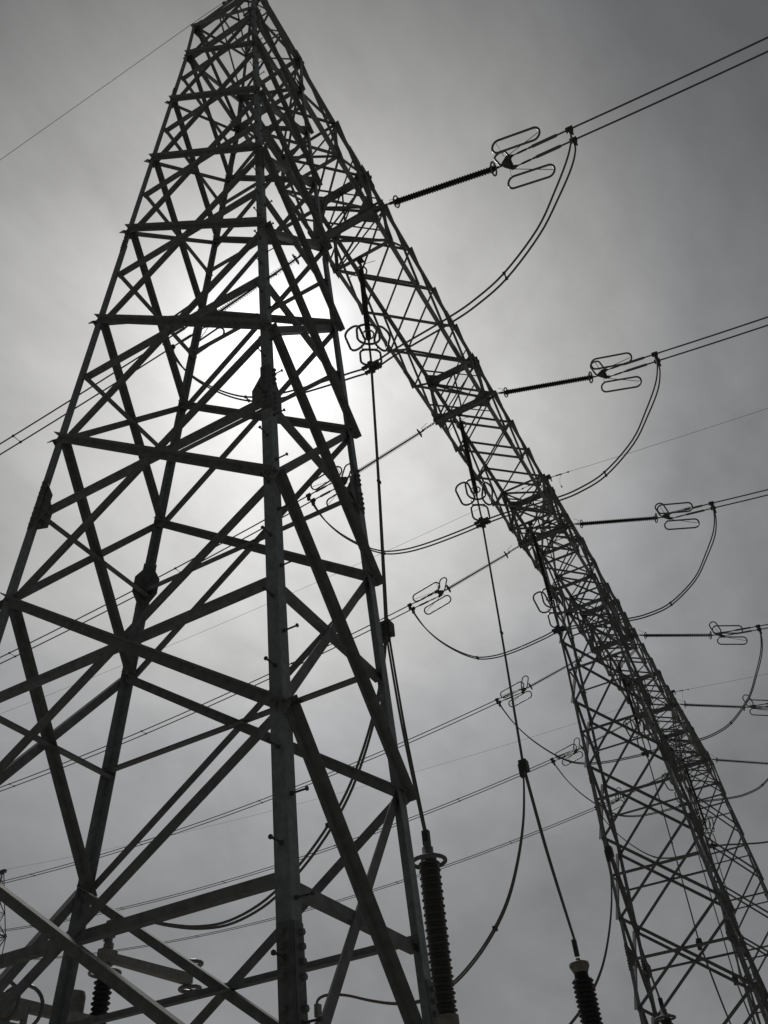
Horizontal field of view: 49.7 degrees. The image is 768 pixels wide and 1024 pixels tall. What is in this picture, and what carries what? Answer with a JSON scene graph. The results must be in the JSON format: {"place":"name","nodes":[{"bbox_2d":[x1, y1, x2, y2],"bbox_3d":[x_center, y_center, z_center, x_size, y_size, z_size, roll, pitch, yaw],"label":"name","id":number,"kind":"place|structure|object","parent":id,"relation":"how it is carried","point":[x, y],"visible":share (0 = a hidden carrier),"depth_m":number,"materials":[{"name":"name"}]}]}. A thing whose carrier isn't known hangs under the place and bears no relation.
{"place":"outdoors","nodes":[
{"label":"outdoors","id":0,"kind":"place"},
{"bbox_2d":[0,0,767,1023],"label":"sky","id":1,"kind":"structure","parent":0,"point":[655,238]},
{"label":"ground","id":2,"kind":"structure","parent":0,"visible":0},
{"bbox_2d":[0,869,6,953],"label":"gantry tower","id":3,"kind":"structure","parent":2,"relation":"on","point":[2,873],"depth_m":110.41,"materials":[{"name":"metal"}]},
{"bbox_2d":[10,696,657,868],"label":"earth wire","id":4,"kind":"object","parent":3,"relation":"attached to","point":[344,791],"visible":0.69,"depth_m":99.94,"materials":[{"name":"metal"}]},
{"bbox_2d":[0,981,93,1023],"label":"ring disconnector","id":5,"kind":"object","parent":2,"relation":"on","point":[20,1009],"visible":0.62,"depth_m":19.73,"materials":[{"name":"metal"}]},
{"bbox_2d":[70,989,85,1012],"bbox_3d":[-7.831,15.773,18.858,0.640,8.620,0.640,-24,-46,18],"label":"grey cylinder housing","id":6,"kind":"object","parent":2,"relation":"on","point":[78,1001],"visible":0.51,"depth_m":21.50,"materials":[{"name":"grey metal"}]},
{"bbox_2d":[88,919,203,1023],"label":"disconnector","id":7,"kind":"object","parent":2,"relation":"on","point":[107,954],"visible":0.62,"depth_m":22.83,"materials":[{"name":"metal"}]},
{"bbox_2d":[0,0,438,1023],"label":"gantry tower","id":8,"kind":"structure","parent":2,"relation":"on","point":[278,730],"depth_m":14.40,"materials":[{"name":"metal"}]},
{"bbox_2d":[0,0,228,159],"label":"earth wire","id":9,"kind":"object","parent":8,"relation":"attached to","point":[223,2],"visible":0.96,"depth_m":43.39,"materials":[{"name":"metal"}]},
{"bbox_2d":[240,55,592,588],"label":"gantry beam","id":10,"kind":"structure","parent":8,"relation":"attached to","point":[367,210],"depth_m":43.21,"materials":[{"name":"metal"}]},
{"bbox_2d":[162,254,300,353],"bbox_3d":[-6.685,-9.996,38.317,8.367,2.235,2.019,-24,-46,18],"label":"tension insulator","id":11,"kind":"object","parent":10,"relation":"attached to","point":[225,307],"visible":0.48,"depth_m":38.26,"materials":[{"name":"plastic"}]},
{"bbox_2d":[0,351,164,454],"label":"overhead conductor","id":12,"kind":"object","parent":11,"relation":"attached to","point":[13,435],"visible":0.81,"depth_m":40.46,"materials":[{"name":"metal"}]},
{"bbox_2d":[344,257,390,374],"bbox_3d":[-0.816,-8.554,35.334,1.936,8.460,0.852,-6,-43,0],"label":"suspension insulator","id":13,"kind":"object","parent":10,"relation":"hanging from","point":[367,331],"visible":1,"depth_m":34.11,"materials":[{"name":"ceramic"}]},
{"bbox_2d":[173,133,575,402],"bbox_3d":[-0.810,-8.565,33.985,19.895,7.194,2.143,-24,-46,18],"label":"jumper loop","id":14,"kind":"object","parent":13,"relation":"hanging from","point":[465,306],"visible":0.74,"depth_m":30.86,"materials":[{"name":"metal"}]},
{"bbox_2d":[370,371,425,834],"bbox_3d":[0.008,1.194,26.274,0.734,18.505,0.480,-24,-46,18],"label":"dropper cable","id":15,"kind":"object","parent":13,"relation":"hanging from","point":[387,628],"visible":1,"depth_m":24.06,"materials":[{"name":"metal"}]},
{"bbox_2d":[103,640,386,942],"bbox_3d":[-3.776,7.822,23.269,9.462,6.848,0.300,-24,-46,18],"label":"branch cable","id":16,"kind":"object","parent":15,"relation":"hanging from","point":[219,924],"visible":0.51,"depth_m":21.32,"materials":[{"name":"metal"}]},
{"bbox_2d":[306,422,435,505],"bbox_3d":[-0.705,-2.867,46.513,8.367,2.235,2.019,-24,-46,18],"label":"tension insulator","id":17,"kind":"object","parent":10,"relation":"attached to","point":[319,488],"visible":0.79,"depth_m":46.40,"materials":[{"name":"plastic"}]},
{"bbox_2d":[0,496,310,663],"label":"overhead conductor","id":18,"kind":"object","parent":17,"relation":"attached to","point":[131,591],"visible":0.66,"depth_m":50.40,"materials":[{"name":"metal"}]},
{"bbox_2d":[407,545,519,614],"bbox_3d":[5.299,4.291,54.742,8.367,2.235,2.019,-24,-46,18],"label":"tension insulator","id":19,"kind":"object","parent":10,"relation":"attached to","point":[440,592],"visible":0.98,"depth_m":54.74,"materials":[{"name":"plastic"}]},
{"bbox_2d":[0,606,409,791],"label":"overhead conductor","id":20,"kind":"object","parent":19,"relation":"attached to","point":[183,712],"visible":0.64,"depth_m":60.47,"materials":[{"name":"metal"}]},
{"bbox_2d":[449,414,492,528],"bbox_3d":[4.393,-2.345,42.472,1.936,8.460,0.852,-6,-43,0],"label":"suspension insulator","id":21,"kind":"object","parent":10,"relation":"hanging from","point":[475,487],"visible":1,"depth_m":41.25,"materials":[{"name":"plastic"}]},
{"bbox_2d":[310,358,660,554],"bbox_3d":[4.789,-1.890,41.657,19.895,7.194,0.559,-24,-46,18],"label":"jumper loop","id":22,"kind":"object","parent":21,"relation":"hanging from","point":[385,551],"visible":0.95,"depth_m":39.10,"materials":[{"name":"metal"}]},
{"bbox_2d":[482,526,574,940],"bbox_3d":[5.217,7.403,33.412,0.734,18.505,0.480,-24,-46,18],"label":"dropper cable","id":23,"kind":"object","parent":21,"relation":"hanging from","point":[523,767],"visible":1,"depth_m":31.22,"materials":[{"name":"metal"}]},
{"bbox_2d":[316,776,524,1004],"bbox_3d":[1.433,14.031,30.407,9.462,6.848,0.300,-24,-46,18],"label":"branch cable","id":24,"kind":"object","parent":23,"relation":"hanging from","point":[459,977],"visible":0.83,"depth_m":28.81,"materials":[{"name":"metal"}]},
{"bbox_2d":[385,125,577,207],"bbox_3d":[3.729,-14.156,34.341,8.193,3.520,2.021,-24,-46,18],"label":"tension insulator","id":25,"kind":"object","parent":10,"relation":"attached to","point":[507,162],"visible":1,"depth_m":33.36,"materials":[{"name":"ceramic"}]},
{"bbox_2d":[573,36,767,138],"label":"overhead conductor","id":26,"kind":"object","parent":25,"relation":"attached to","point":[686,75],"visible":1,"depth_m":30.52,"materials":[{"name":"metal"}]},
{"bbox_2d":[522,522,565,634],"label":"suspension insulator","id":27,"kind":"object","parent":10,"relation":"hanging from","point":[548,589],"visible":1,"depth_m":48.36,"materials":[{"name":"plastic"}]},
{"bbox_2d":[409,508,716,659],"bbox_3d":[10.424,4.827,49.380,19.895,7.194,2.093,-24,-46,18],"label":"jumper loop","id":28,"kind":"object","parent":27,"relation":"hanging from","point":[670,602],"visible":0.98,"depth_m":46.81,"materials":[{"name":"metal"}]},
{"bbox_2d":[559,633,659,998],"bbox_3d":[10.377,13.555,40.484,0.734,18.505,0.480,-24,-46,18],"label":"dropper cable","id":29,"kind":"object","parent":27,"relation":"hanging from","point":[609,852],"visible":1,"depth_m":38.37,"materials":[{"name":"metal"}]},
{"bbox_2d":[569,860,612,1023],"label":"branch cable","id":30,"kind":"object","parent":29,"relation":"hanging from","point":[572,1021],"visible":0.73,"depth_m":36.18,"materials":[{"name":"metal"}]},
{"bbox_2d":[496,351,660,397],"bbox_3d":[9.709,-7.027,42.536,8.193,3.520,2.021,-24,-46,18],"label":"tension insulator","id":31,"kind":"object","parent":10,"relation":"attached to","point":[602,373],"visible":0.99,"depth_m":41.58,"materials":[{"name":"ceramic"}]},
{"bbox_2d":[657,316,767,360],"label":"overhead conductor","id":32,"kind":"object","parent":31,"relation":"attached to","point":[713,335],"visible":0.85,"depth_m":39.20,"materials":[{"name":"metal"}]},
{"bbox_2d":[573,501,716,529],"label":"tension insulator","id":33,"kind":"object","parent":10,"relation":"attached to","point":[666,515],"visible":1,"depth_m":49.83,"materials":[{"name":"plastic"}]},
{"bbox_2d":[714,489,767,507],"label":"overhead conductor","id":34,"kind":"object","parent":33,"relation":"attached to","point":[742,500],"visible":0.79,"depth_m":47.90,"materials":[{"name":"metal"}]},
{"bbox_2d":[314,1003,321,1023],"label":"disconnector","id":35,"kind":"object","parent":2,"relation":"on","point":[317,1010],"visible":0.7,"depth_m":29.70,"materials":[{"name":"grey metal"}]},
{"bbox_2d":[414,829,459,1023],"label":"voltage transformer","id":36,"kind":"object","parent":2,"relation":"on","point":[429,865],"visible":0.94,"depth_m":18.23,"materials":[{"name":"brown ceramic"}]},
{"bbox_2d":[569,939,602,1023],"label":"surge arrester","id":37,"kind":"object","parent":2,"relation":"on","point":[587,999],"visible":1,"depth_m":25.76,"materials":[{"name":"black ceramic"}]},
{"bbox_2d":[540,474,767,1023],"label":"gantry tower","id":38,"kind":"structure","parent":2,"relation":"on","point":[757,988],"depth_m":47.06,"materials":[{"name":"metal"}]},
{"bbox_2d":[3,485,529,712],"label":"earth wire","id":39,"kind":"object","parent":38,"relation":"attached to","point":[293,592],"visible":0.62,"depth_m":73.04,"materials":[{"name":"metal"}]},
{"bbox_2d":[556,560,717,790],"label":"gantry beam","id":40,"kind":"structure","parent":38,"relation":"attached to","point":[631,638],"depth_m":70.52,"materials":[{"name":"metal"}]},
{"bbox_2d":[495,651,591,706],"bbox_3d":[12.461,12.829,64.557,8.367,2.235,2.019,-24,-46,18],"label":"tension insulator","id":41,"kind":"object","parent":40,"relation":"attached to","point":[523,689],"visible":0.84,"depth_m":64.67,"materials":[{"name":"plastic"}]},
{"bbox_2d":[0,700,495,883],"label":"overhead conductor","id":42,"kind":"object","parent":41,"relation":"attached to","point":[264,798],"visible":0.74,"depth_m":71.16,"materials":[{"name":"metal"}]},
{"bbox_2d":[550,719,632,765],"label":"tension insulator","id":43,"kind":"object","parent":40,"relation":"attached to","point":[563,755],"visible":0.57,"depth_m":72.91,"materials":[{"name":"plastic"}]},
{"bbox_2d":[0,760,551,931],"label":"overhead conductor","id":44,"kind":"object","parent":43,"relation":"attached to","point":[304,855],"visible":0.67,"depth_m":81.00,"materials":[{"name":"metal"}]},
{"bbox_2d":[594,770,666,810],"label":"tension insulator","id":45,"kind":"object","parent":40,"relation":"attached to","point":[615,800],"visible":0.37,"depth_m":81.10,"materials":[{"name":"plastic"}]},
{"bbox_2d":[36,807,595,959],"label":"overhead conductor","id":46,"kind":"object","parent":45,"relation":"attached to","point":[372,889],"visible":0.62,"depth_m":87.77,"materials":[{"name":"metal"}]},
{"bbox_2d":[612,655,651,756],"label":"suspension insulator","id":47,"kind":"object","parent":40,"relation":"hanging from","point":[631,705],"visible":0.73,"depth_m":60.50,"materials":[{"name":"plastic"}]},
{"bbox_2d":[499,630,762,764],"bbox_3d":[18.337,14.260,60.224,19.895,7.194,2.143,-24,-46,18],"label":"jumper loop","id":48,"kind":"object","parent":47,"relation":"hanging from","point":[744,704],"visible":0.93,"depth_m":57.44,"materials":[{"name":"metal"}]},
{"bbox_2d":[647,756,730,1023],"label":"dropper cable","id":49,"kind":"object","parent":47,"relation":"hanging from","point":[698,940],"visible":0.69,"depth_m":51.19,"materials":[{"name":"metal"}]},
{"bbox_2d":[654,719,686,807],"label":"suspension insulator","id":50,"kind":"object","parent":40,"relation":"hanging from","point":[670,781],"visible":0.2,"depth_m":67.40,"materials":[{"name":"plastic"}]},
{"bbox_2d":[553,762,767,816],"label":"jumper loop","id":51,"kind":"object","parent":50,"relation":"hanging from","point":[757,788],"visible":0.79,"depth_m":65.74,"materials":[{"name":"metal"}]},
{"bbox_2d":[691,832,753,1023],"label":"dropper cable","id":52,"kind":"object","parent":50,"relation":"hanging from","point":[735,978],"visible":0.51,"depth_m":58.80,"materials":[{"name":"metal"}]},
{"bbox_2d":[678,759,716,849],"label":"suspension insulator","id":53,"kind":"object","parent":40,"relation":"hanging from","point":[704,821],"visible":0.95,"depth_m":74.69,"materials":[{"name":"plastic"}]},
{"bbox_2d":[603,818,767,858],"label":"jumper loop","id":54,"kind":"object","parent":53,"relation":"hanging from","point":[698,850],"visible":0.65,"depth_m":73.25,"materials":[{"name":"metal"}]},
{"bbox_2d":[713,849,764,1008],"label":"dropper cable","id":55,"kind":"object","parent":53,"relation":"hanging from","point":[733,912],"visible":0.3,"depth_m":70.69,"materials":[{"name":"metal"}]},
{"bbox_2d":[638,621,761,644],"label":"tension insulator","id":56,"kind":"object","parent":40,"relation":"attached to","point":[720,633],"visible":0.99,"depth_m":59.65,"materials":[{"name":"plastic"}]},
{"bbox_2d":[678,694,767,715],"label":"tension insulator","id":57,"kind":"object","parent":40,"relation":"attached to","point":[752,706],"visible":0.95,"depth_m":68.32,"materials":[{"name":"plastic"}]},
{"bbox_2d":[711,755,767,764],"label":"tension insulator","id":58,"kind":"object","parent":40,"relation":"attached to","point":[740,761],"visible":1,"depth_m":77.72,"materials":[{"name":"plastic"}]},
{"bbox_2d":[551,408,767,487],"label":"earth wire","id":59,"kind":"object","parent":38,"relation":"attached to","point":[643,448],"visible":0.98,"depth_m":63.35,"materials":[{"name":"metal"}]},
{"bbox_2d":[654,998,675,1023],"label":"voltage transformer","id":60,"kind":"object","parent":2,"relation":"on","point":[664,1017],"visible":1,"depth_m":33.54,"materials":[{"name":"grey ceramic"}]},
{"bbox_2d":[669,690,767,1023],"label":"gantry tower","id":61,"kind":"structure","parent":2,"relation":"on","point":[751,1002],"depth_m":79.52,"materials":[{"name":"metal"}]},
{"bbox_2d":[675,674,764,701],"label":"earth wire","id":62,"kind":"object","parent":61,"relation":"attached to","point":[703,686],"visible":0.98,"depth_m":91.40,"materials":[{"name":"metal"}]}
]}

